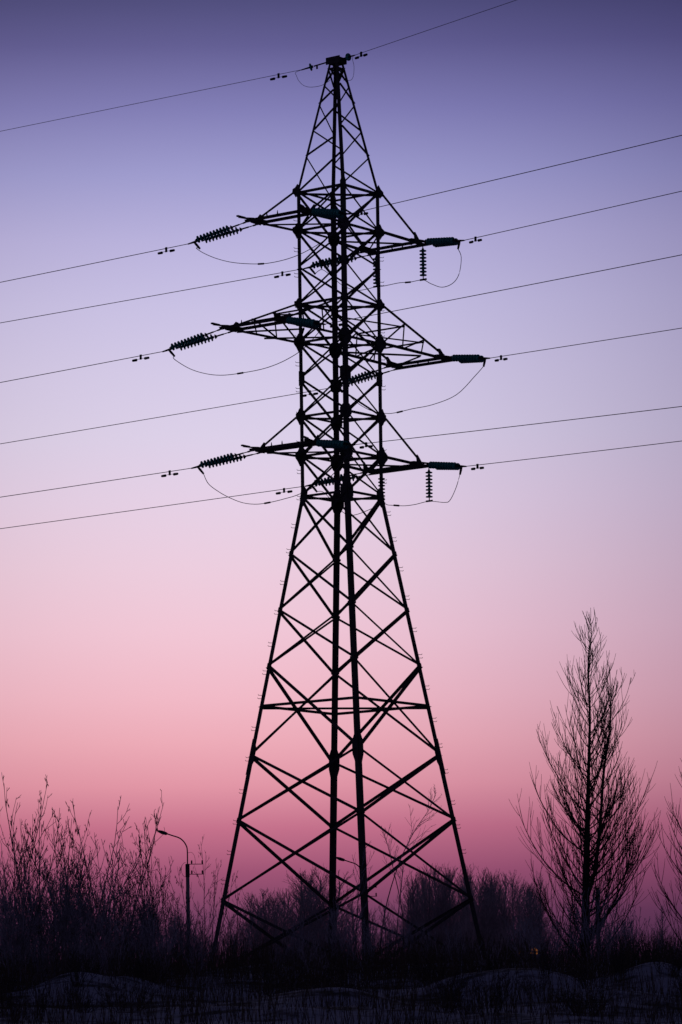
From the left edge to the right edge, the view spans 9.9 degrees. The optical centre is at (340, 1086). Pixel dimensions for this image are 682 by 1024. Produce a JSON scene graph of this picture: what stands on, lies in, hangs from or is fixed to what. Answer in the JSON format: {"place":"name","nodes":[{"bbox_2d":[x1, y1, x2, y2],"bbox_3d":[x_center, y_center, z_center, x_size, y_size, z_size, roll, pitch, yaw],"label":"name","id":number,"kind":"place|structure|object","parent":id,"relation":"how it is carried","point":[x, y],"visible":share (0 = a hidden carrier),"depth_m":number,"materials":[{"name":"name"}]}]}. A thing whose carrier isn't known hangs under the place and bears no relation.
{"place":"outdoors","nodes":[
{"label":"outdoors","id":0,"kind":"place"},
{"bbox_2d":[0,959,681,1023],"bbox_3d":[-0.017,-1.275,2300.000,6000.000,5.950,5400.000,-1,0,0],"label":"ground","id":1,"kind":"structure","parent":0,"point":[526,1018],"depth_m":86.45,"materials":[{"name":"snow"}]},
{"bbox_2d":[0,801,40,961],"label":"bare shrub","id":2,"kind":"object","parent":1,"relation":"on","point":[14,882],"visible":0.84,"depth_m":107.88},
{"bbox_2d":[0,864,48,966],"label":"bare shrub","id":3,"kind":"object","parent":1,"relation":"on","point":[11,916],"visible":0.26,"depth_m":115.79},
{"bbox_2d":[0,821,59,968],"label":"bare shrub","id":4,"kind":"object","parent":1,"relation":"on","point":[21,881],"visible":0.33,"depth_m":117.60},
{"bbox_2d":[13,977,51,1022],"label":"bush","id":5,"kind":"object","parent":1,"relation":"on","point":[40,1005],"visible":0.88,"depth_m":76.30,"materials":[{"name":"black plant"}]},
{"bbox_2d":[0,839,66,979],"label":"bare shrub","id":6,"kind":"object","parent":1,"relation":"on","point":[15,919],"visible":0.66,"depth_m":105.81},
{"bbox_2d":[0,880,75,983],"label":"bare shrub","id":7,"kind":"object","parent":1,"relation":"on","point":[20,944],"visible":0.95,"depth_m":103.89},
{"bbox_2d":[3,774,75,969],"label":"bare shrub","id":8,"kind":"object","parent":1,"relation":"on","point":[34,845],"visible":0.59,"depth_m":111.70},
{"bbox_2d":[0,772,85,978],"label":"bare shrub","id":9,"kind":"object","parent":1,"relation":"on","point":[37,852],"visible":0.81,"depth_m":108.96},
{"bbox_2d":[0,832,99,966],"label":"bare shrub","id":10,"kind":"object","parent":1,"relation":"on","point":[43,882],"visible":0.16,"depth_m":125.64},
{"bbox_2d":[18,839,98,965],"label":"bare shrub","id":11,"kind":"object","parent":1,"relation":"on","point":[63,888],"visible":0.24,"depth_m":120.70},
{"bbox_2d":[35,863,108,968],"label":"bare shrub","id":12,"kind":"object","parent":1,"relation":"on","point":[98,902],"visible":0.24,"depth_m":110.85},
{"bbox_2d":[61,965,88,1008],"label":"bush","id":13,"kind":"object","parent":1,"relation":"on","point":[83,986],"visible":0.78,"depth_m":86.24,"materials":[{"name":"black plant"}]},
{"bbox_2d":[22,855,132,978],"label":"bare shrub","id":14,"kind":"object","parent":1,"relation":"on","point":[63,931],"visible":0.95,"depth_m":103.77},
{"bbox_2d":[22,797,141,965],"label":"bare shrub","id":15,"kind":"object","parent":1,"relation":"on","point":[110,873],"visible":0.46,"depth_m":113.59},
{"bbox_2d":[65,990,101,1012],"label":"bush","id":16,"kind":"object","parent":1,"relation":"on","point":[85,1004],"visible":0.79,"depth_m":83.39,"materials":[{"name":"black plant"}]},
{"bbox_2d":[58,886,129,972],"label":"bare shrub","id":17,"kind":"object","parent":1,"relation":"on","point":[90,949],"visible":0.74,"depth_m":104.81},
{"bbox_2d":[50,862,148,972],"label":"bare shrub","id":18,"kind":"object","parent":1,"relation":"on","point":[94,917],"visible":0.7,"depth_m":106.94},
{"bbox_2d":[64,789,164,973],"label":"bare shrub","id":19,"kind":"object","parent":1,"relation":"on","point":[119,875],"visible":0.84,"depth_m":110.17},
{"bbox_2d":[87,904,141,975],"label":"bush","id":20,"kind":"object","parent":1,"relation":"on","point":[112,943],"visible":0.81,"depth_m":104.87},
{"bbox_2d":[82,881,162,971],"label":"bare shrub","id":21,"kind":"object","parent":1,"relation":"on","point":[117,918],"visible":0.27,"depth_m":115.01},
{"bbox_2d":[84,871,163,953],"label":"bare shrub","id":22,"kind":"object","parent":1,"relation":"on","point":[125,915],"visible":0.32,"depth_m":118.98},
{"bbox_2d":[93,891,161,969],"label":"bare shrub","id":23,"kind":"object","parent":1,"relation":"on","point":[133,929],"visible":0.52,"depth_m":109.97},
{"bbox_2d":[113,824,173,960],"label":"bare shrub","id":24,"kind":"object","parent":1,"relation":"on","point":[141,893],"visible":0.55,"depth_m":114.17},
{"bbox_2d":[122,890,183,979],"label":"bare shrub","id":25,"kind":"object","parent":1,"relation":"on","point":[155,947],"visible":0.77,"depth_m":105.89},
{"bbox_2d":[117,818,194,974],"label":"bare shrub","id":26,"kind":"object","parent":1,"relation":"on","point":[163,883],"visible":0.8,"depth_m":112.03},
{"bbox_2d":[129,916,183,981],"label":"bush","id":27,"kind":"object","parent":1,"relation":"on","point":[168,959],"visible":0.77,"depth_m":106.37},
{"bbox_2d":[136,886,204,968],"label":"bare shrub","id":28,"kind":"object","parent":1,"relation":"on","point":[194,926],"visible":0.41,"depth_m":120.05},
{"bbox_2d":[158,830,202,944],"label":"street lamp","id":29,"kind":"object","parent":1,"relation":"on","point":[187,869],"visible":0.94,"depth_m":214.94,"materials":[{"name":"metal"}]},
{"bbox_2d":[164,912,215,975],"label":"bare shrub","id":30,"kind":"object","parent":1,"relation":"on","point":[205,939],"visible":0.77,"depth_m":107.99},
{"bbox_2d":[175,926,216,976],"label":"bush","id":31,"kind":"object","parent":1,"relation":"on","point":[190,949],"visible":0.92,"depth_m":106.43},
{"bbox_2d":[161,836,240,971],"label":"bare shrub","id":32,"kind":"object","parent":1,"relation":"on","point":[215,888],"visible":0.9,"depth_m":113.04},
{"bbox_2d":[206,885,249,962],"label":"bare shrub","id":33,"kind":"object","parent":1,"relation":"on","point":[237,931],"visible":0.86,"depth_m":116.70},
{"bbox_2d":[208,906,257,966],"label":"bush","id":34,"kind":"object","parent":1,"relation":"on","point":[227,934],"visible":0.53,"depth_m":125.48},
{"bbox_2d":[238,900,281,963],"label":"tree","id":35,"kind":"object","parent":1,"relation":"on","point":[256,936],"visible":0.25,"depth_m":217.67,"materials":[{"name":"black plant"}]},
{"bbox_2d":[244,887,295,960],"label":"tree","id":36,"kind":"object","parent":1,"relation":"on","point":[256,901],"visible":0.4,"depth_m":219.02,"materials":[{"name":"black plant"}]},
{"bbox_2d":[256,893,290,955],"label":"tree","id":37,"kind":"object","parent":1,"relation":"on","point":[279,918],"visible":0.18,"depth_m":227.92,"materials":[{"name":"black plant"}]},
{"bbox_2d":[250,892,298,963],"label":"tree","id":38,"kind":"object","parent":1,"relation":"on","point":[278,915],"visible":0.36,"depth_m":218.89,"materials":[{"name":"black plant"}]},
{"bbox_2d":[268,887,306,959],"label":"tree","id":39,"kind":"object","parent":1,"relation":"on","point":[284,903],"visible":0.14,"depth_m":240.28,"materials":[{"name":"black plant"}]},
{"bbox_2d":[277,921,306,968],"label":"bush","id":40,"kind":"object","parent":1,"relation":"on","point":[293,945],"visible":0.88,"depth_m":112.34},
{"bbox_2d":[269,870,326,956],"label":"tree","id":41,"kind":"object","parent":1,"relation":"on","point":[293,886],"visible":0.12,"depth_m":258.94,"materials":[{"name":"black plant"}]},
{"bbox_2d":[272,881,327,961],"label":"tree","id":42,"kind":"object","parent":1,"relation":"on","point":[303,902],"visible":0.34,"depth_m":224.57,"materials":[{"name":"black plant"}]},
{"bbox_2d":[285,915,328,964],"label":"bush","id":43,"kind":"object","parent":1,"relation":"on","point":[293,930],"visible":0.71,"depth_m":120.63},
{"bbox_2d":[288,868,337,960],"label":"tree","id":44,"kind":"object","parent":1,"relation":"on","point":[310,881],"visible":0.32,"depth_m":242.58,"materials":[{"name":"black plant"}]},
{"bbox_2d":[288,883,345,960],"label":"tree","id":45,"kind":"object","parent":1,"relation":"on","point":[321,888],"visible":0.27,"depth_m":240.75,"materials":[{"name":"black plant"}]},
{"bbox_2d":[290,863,343,949],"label":"tree","id":46,"kind":"object","parent":1,"relation":"on","point":[324,882],"visible":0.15,"depth_m":245.68,"materials":[{"name":"black plant"}]},
{"bbox_2d":[0,923,681,1023],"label":"dry grass","id":47,"kind":"structure","parent":1,"relation":"on","point":[255,962],"depth_m":93.13,"materials":[{"name":"plant"}]},
{"bbox_2d":[313,899,368,957],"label":"bush","id":48,"kind":"object","parent":1,"relation":"on","point":[331,924],"visible":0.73,"depth_m":125.62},
{"bbox_2d":[323,870,360,951],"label":"tree","id":49,"kind":"object","parent":1,"relation":"on","point":[338,894],"visible":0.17,"depth_m":266.82,"materials":[{"name":"black plant"}]},
{"bbox_2d":[319,903,371,966],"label":"bush","id":50,"kind":"object","parent":1,"relation":"on","point":[348,938],"visible":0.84,"depth_m":116.88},
{"bbox_2d":[211,55,482,958],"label":"transmission tower","id":51,"kind":"structure","parent":1,"relation":"on","point":[341,498],"depth_m":138.82,"materials":[{"name":"metal"}]},
{"bbox_2d":[162,329,230,356],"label":"insulator string","id":52,"kind":"object","parent":51,"relation":"attached to","point":[191,340],"visible":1,"depth_m":136.36,"materials":[{"name":"teal glass"}]},
{"bbox_2d":[188,222,255,248],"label":"insulator string","id":53,"kind":"object","parent":51,"relation":"attached to","point":[219,233],"visible":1,"depth_m":137.53,"materials":[{"name":"teal glass"}]},
{"bbox_2d":[191,451,259,473],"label":"insulator string","id":54,"kind":"object","parent":51,"relation":"attached to","point":[223,459],"visible":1,"depth_m":137.55,"materials":[{"name":"teal glass"}]},
{"bbox_2d":[280,317,325,332],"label":"insulator string","id":55,"kind":"object","parent":51,"relation":"attached to","point":[303,322],"visible":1,"depth_m":133.45,"materials":[{"name":"teal glass"}]},
{"bbox_2d":[326,254,681,323],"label":"conductor wire","id":56,"kind":"object","parent":55,"relation":"attached to","point":[509,288],"visible":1,"depth_m":126.13,"materials":[{"name":"metal"}]},
{"bbox_2d":[301,62,325,70],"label":"peak insulator","id":57,"kind":"object","parent":51,"relation":"attached to","point":[311,66],"visible":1,"depth_m":139.33,"materials":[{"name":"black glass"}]},
{"bbox_2d":[0,70,298,131],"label":"earth wire","id":58,"kind":"object","parent":57,"relation":"attached to","point":[150,100],"visible":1,"depth_m":141.13,"materials":[{"name":"metal"}]},
{"bbox_2d":[305,208,350,222],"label":"insulator string","id":59,"kind":"object","parent":51,"relation":"attached to","point":[329,213],"visible":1,"depth_m":134.62,"materials":[{"name":"teal glass"}]},
{"bbox_2d":[350,135,681,213],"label":"conductor wire","id":60,"kind":"object","parent":59,"relation":"attached to","point":[518,174],"visible":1,"depth_m":127.78,"materials":[{"name":"metal"}]},
{"bbox_2d":[310,439,354,453],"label":"insulator string","id":61,"kind":"object","parent":51,"relation":"attached to","point":[339,444],"visible":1,"depth_m":134.64,"materials":[{"name":"teal glass"}]},
{"bbox_2d":[355,406,681,444],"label":"conductor wire","id":62,"kind":"object","parent":61,"relation":"attached to","point":[522,425],"visible":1,"depth_m":127.89,"materials":[{"name":"metal"}]},
{"bbox_2d":[303,252,368,274],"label":"insulator string","id":63,"kind":"object","parent":51,"relation":"attached to","point":[319,264],"visible":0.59,"depth_m":142.78,"materials":[{"name":"teal glass"}]},
{"bbox_2d":[1,270,294,322],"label":"conductor wire","id":64,"kind":"object","parent":63,"relation":"attached to","point":[147,296],"visible":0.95,"depth_m":144.79,"materials":[{"name":"metal"}]},
{"bbox_2d":[305,472,371,492],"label":"insulator string","id":65,"kind":"object","parent":51,"relation":"attached to","point":[329,481],"visible":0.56,"depth_m":142.69,"materials":[{"name":"teal glass"}]},
{"bbox_2d":[0,486,304,528],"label":"conductor wire","id":66,"kind":"object","parent":65,"relation":"attached to","point":[151,507],"visible":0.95,"depth_m":144.71,"materials":[{"name":"metal"}]},
{"bbox_2d":[341,367,395,392],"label":"insulator string","id":67,"kind":"object","parent":51,"relation":"attached to","point":[362,377],"visible":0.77,"depth_m":143.84,"materials":[{"name":"teal glass"}]},
{"bbox_2d":[0,388,326,443],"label":"conductor wire","id":68,"kind":"object","parent":67,"relation":"attached to","point":[161,416],"visible":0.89,"depth_m":146.13,"materials":[{"name":"metal"}]},
{"bbox_2d":[419,243,426,280],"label":"hanging insulator","id":69,"kind":"object","parent":51,"relation":"hanging from","point":[423,254],"visible":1,"depth_m":140.84,"materials":[{"name":"black glass"}]},
{"bbox_2d":[419,237,463,248],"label":"insulator string","id":70,"kind":"object","parent":51,"relation":"attached to","point":[443,241],"visible":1,"depth_m":139.88,"materials":[{"name":"teal glass"}]},
{"bbox_2d":[464,191,681,240],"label":"conductor wire","id":71,"kind":"object","parent":70,"relation":"attached to","point":[575,215],"visible":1,"depth_m":135.08,"materials":[{"name":"metal"}]},
{"bbox_2d":[422,461,465,474],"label":"insulator string","id":72,"kind":"object","parent":51,"relation":"attached to","point":[444,465],"visible":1,"depth_m":139.78,"materials":[{"name":"teal glass"}]},
{"bbox_2d":[466,441,680,466],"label":"conductor wire","id":73,"kind":"object","parent":72,"relation":"attached to","point":[575,453],"visible":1,"depth_m":135.06,"materials":[{"name":"metal"}]},
{"bbox_2d":[445,354,489,366],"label":"insulator string","id":74,"kind":"object","parent":51,"relation":"attached to","point":[469,358],"visible":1,"depth_m":141.01,"materials":[{"name":"teal glass"}]},
{"bbox_2d":[336,899,382,958],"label":"tree","id":75,"kind":"object","parent":1,"relation":"on","point":[353,909],"visible":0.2,"depth_m":227.17,"materials":[{"name":"black plant"}]},
{"bbox_2d":[340,918,380,973],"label":"bush","id":76,"kind":"object","parent":1,"relation":"on","point":[370,935],"visible":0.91,"depth_m":109.30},
{"bbox_2d":[352,841,374,965],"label":"sapling","id":77,"kind":"object","parent":1,"relation":"on","point":[363,859],"visible":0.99,"depth_m":121.99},
{"bbox_2d":[375,902,396,963],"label":"tree","id":78,"kind":"object","parent":1,"relation":"on","point":[386,939],"visible":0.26,"depth_m":266.25,"materials":[{"name":"black plant"}]},
{"bbox_2d":[380,826,404,950],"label":"sapling","id":79,"kind":"object","parent":1,"relation":"on","point":[395,856],"visible":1,"depth_m":122.99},
{"bbox_2d":[385,893,417,962],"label":"tree","id":80,"kind":"object","parent":1,"relation":"on","point":[408,911],"visible":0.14,"depth_m":270.81,"materials":[{"name":"black plant"}]},
{"bbox_2d":[384,871,427,963],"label":"tree","id":81,"kind":"object","parent":1,"relation":"on","point":[412,894],"visible":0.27,"depth_m":256.34,"materials":[{"name":"black plant"}]},
{"bbox_2d":[378,786,441,960],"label":"sapling","id":82,"kind":"object","parent":1,"relation":"on","point":[416,828],"visible":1,"depth_m":120.99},
{"bbox_2d":[414,872,431,953],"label":"tree","id":83,"kind":"object","parent":1,"relation":"on","point":[420,921],"visible":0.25,"depth_m":230.04,"materials":[{"name":"black plant"}]},
{"bbox_2d":[406,864,455,958],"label":"tree","id":84,"kind":"object","parent":1,"relation":"on","point":[429,903],"visible":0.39,"depth_m":219.78,"materials":[{"name":"black plant"}]},
{"bbox_2d":[413,867,453,953],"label":"tree","id":85,"kind":"object","parent":1,"relation":"on","point":[441,929],"visible":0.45,"depth_m":217.38,"materials":[{"name":"black plant"}]},
{"bbox_2d":[418,863,464,953],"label":"tree","id":86,"kind":"object","parent":1,"relation":"on","point":[441,899],"visible":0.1,"depth_m":225.11,"materials":[{"name":"black plant"}]},
{"bbox_2d":[425,979,463,1011],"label":"bush","id":87,"kind":"object","parent":1,"relation":"on","point":[445,996],"visible":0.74,"depth_m":81.07,"materials":[{"name":"black plant"}]},
{"bbox_2d":[428,877,471,960],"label":"tree","id":88,"kind":"object","parent":1,"relation":"on","point":[436,894],"visible":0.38,"depth_m":218.03,"materials":[{"name":"black plant"}]},
{"bbox_2d":[433,968,467,1007],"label":"bush","id":89,"kind":"object","parent":1,"relation":"on","point":[451,983],"visible":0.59,"depth_m":84.16,"materials":[{"name":"black plant"}]},
{"bbox_2d":[445,864,481,950],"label":"tree","id":90,"kind":"object","parent":1,"relation":"on","point":[465,919],"visible":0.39,"depth_m":216.80,"materials":[{"name":"black plant"}]},
{"bbox_2d":[452,867,493,956],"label":"tree","id":91,"kind":"object","parent":1,"relation":"on","point":[482,888],"visible":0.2,"depth_m":243.61,"materials":[{"name":"black plant"}]},
{"bbox_2d":[471,879,501,958],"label":"tree","id":92,"kind":"object","parent":1,"relation":"on","point":[485,925],"visible":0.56,"depth_m":218.11,"materials":[{"name":"black plant"}]},
{"bbox_2d":[467,873,520,956],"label":"tree","id":93,"kind":"object","parent":1,"relation":"on","point":[491,877],"visible":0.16,"depth_m":247.01,"materials":[{"name":"black plant"}]},
{"bbox_2d":[484,884,510,958],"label":"tree","id":94,"kind":"object","parent":1,"relation":"on","point":[496,914],"visible":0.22,"depth_m":224.28,"materials":[{"name":"black plant"}]},
{"bbox_2d":[494,880,519,956],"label":"tree","id":95,"kind":"object","parent":1,"relation":"on","point":[504,913],"visible":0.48,"depth_m":218.21,"materials":[{"name":"black plant"}]},
{"bbox_2d":[495,870,543,959],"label":"tree","id":96,"kind":"object","parent":1,"relation":"on","point":[512,905],"visible":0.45,"depth_m":217.97,"materials":[{"name":"black plant"}]},
{"bbox_2d":[507,913,536,961],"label":"bush","id":97,"kind":"object","parent":1,"relation":"on","point":[513,926],"visible":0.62,"depth_m":127.01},
{"bbox_2d":[517,883,544,961],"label":"tree","id":98,"kind":"object","parent":1,"relation":"on","point":[527,906],"visible":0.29,"depth_m":231.60,"materials":[{"name":"black plant"}]},
{"bbox_2d":[504,910,563,968],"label":"bush","id":99,"kind":"object","parent":1,"relation":"on","point":[533,944],"visible":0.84,"depth_m":105.82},
{"bbox_2d":[526,891,552,956],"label":"tree","id":100,"kind":"object","parent":1,"relation":"on","point":[541,915],"visible":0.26,"depth_m":229.78,"materials":[{"name":"black plant"}]},
{"bbox_2d":[523,871,561,951],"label":"tree","id":101,"kind":"object","parent":1,"relation":"on","point":[540,882],"visible":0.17,"depth_m":259.64,"materials":[{"name":"black plant"}]},
{"bbox_2d":[523,916,581,971],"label":"bush","id":102,"kind":"object","parent":1,"relation":"on","point":[552,934],"visible":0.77,"depth_m":106.46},
{"bbox_2d":[548,900,611,970],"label":"bush","id":103,"kind":"object","parent":1,"relation":"on","point":[577,910],"visible":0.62,"depth_m":107.98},
{"bbox_2d":[509,608,660,968],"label":"bare tree","id":104,"kind":"object","parent":1,"relation":"on","point":[589,865],"visible":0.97,"depth_m":107.75,"materials":[{"name":"black plant"}]},
{"bbox_2d":[556,877,632,972],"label":"bush","id":105,"kind":"object","parent":1,"relation":"on","point":[594,926],"visible":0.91,"depth_m":105.91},
{"bbox_2d":[586,917,635,973],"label":"bush","id":106,"kind":"object","parent":1,"relation":"on","point":[609,938],"visible":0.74,"depth_m":105.04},
{"bbox_2d":[608,902,652,954],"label":"bush","id":107,"kind":"object","parent":1,"relation":"on","point":[632,929],"visible":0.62,"depth_m":122.70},
{"bbox_2d":[646,905,677,953],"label":"tree","id":108,"kind":"object","parent":1,"relation":"on","point":[662,923],"visible":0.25,"depth_m":253.41,"materials":[{"name":"black plant"}]},
{"bbox_2d":[647,951,681,976],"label":"bush","id":109,"kind":"object","parent":1,"relation":"on","point":[672,965],"visible":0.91,"depth_m":95.04,"materials":[{"name":"black plant"}]},
{"bbox_2d":[649,758,681,942],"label":"bare tree","id":110,"kind":"object","parent":1,"relation":"on","point":[679,871],"visible":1,"depth_m":104.24,"materials":[{"name":"black plant"}]},
{"bbox_2d":[0,0,681,962],"label":"sky","id":111,"kind":"structure","parent":0,"point":[135,650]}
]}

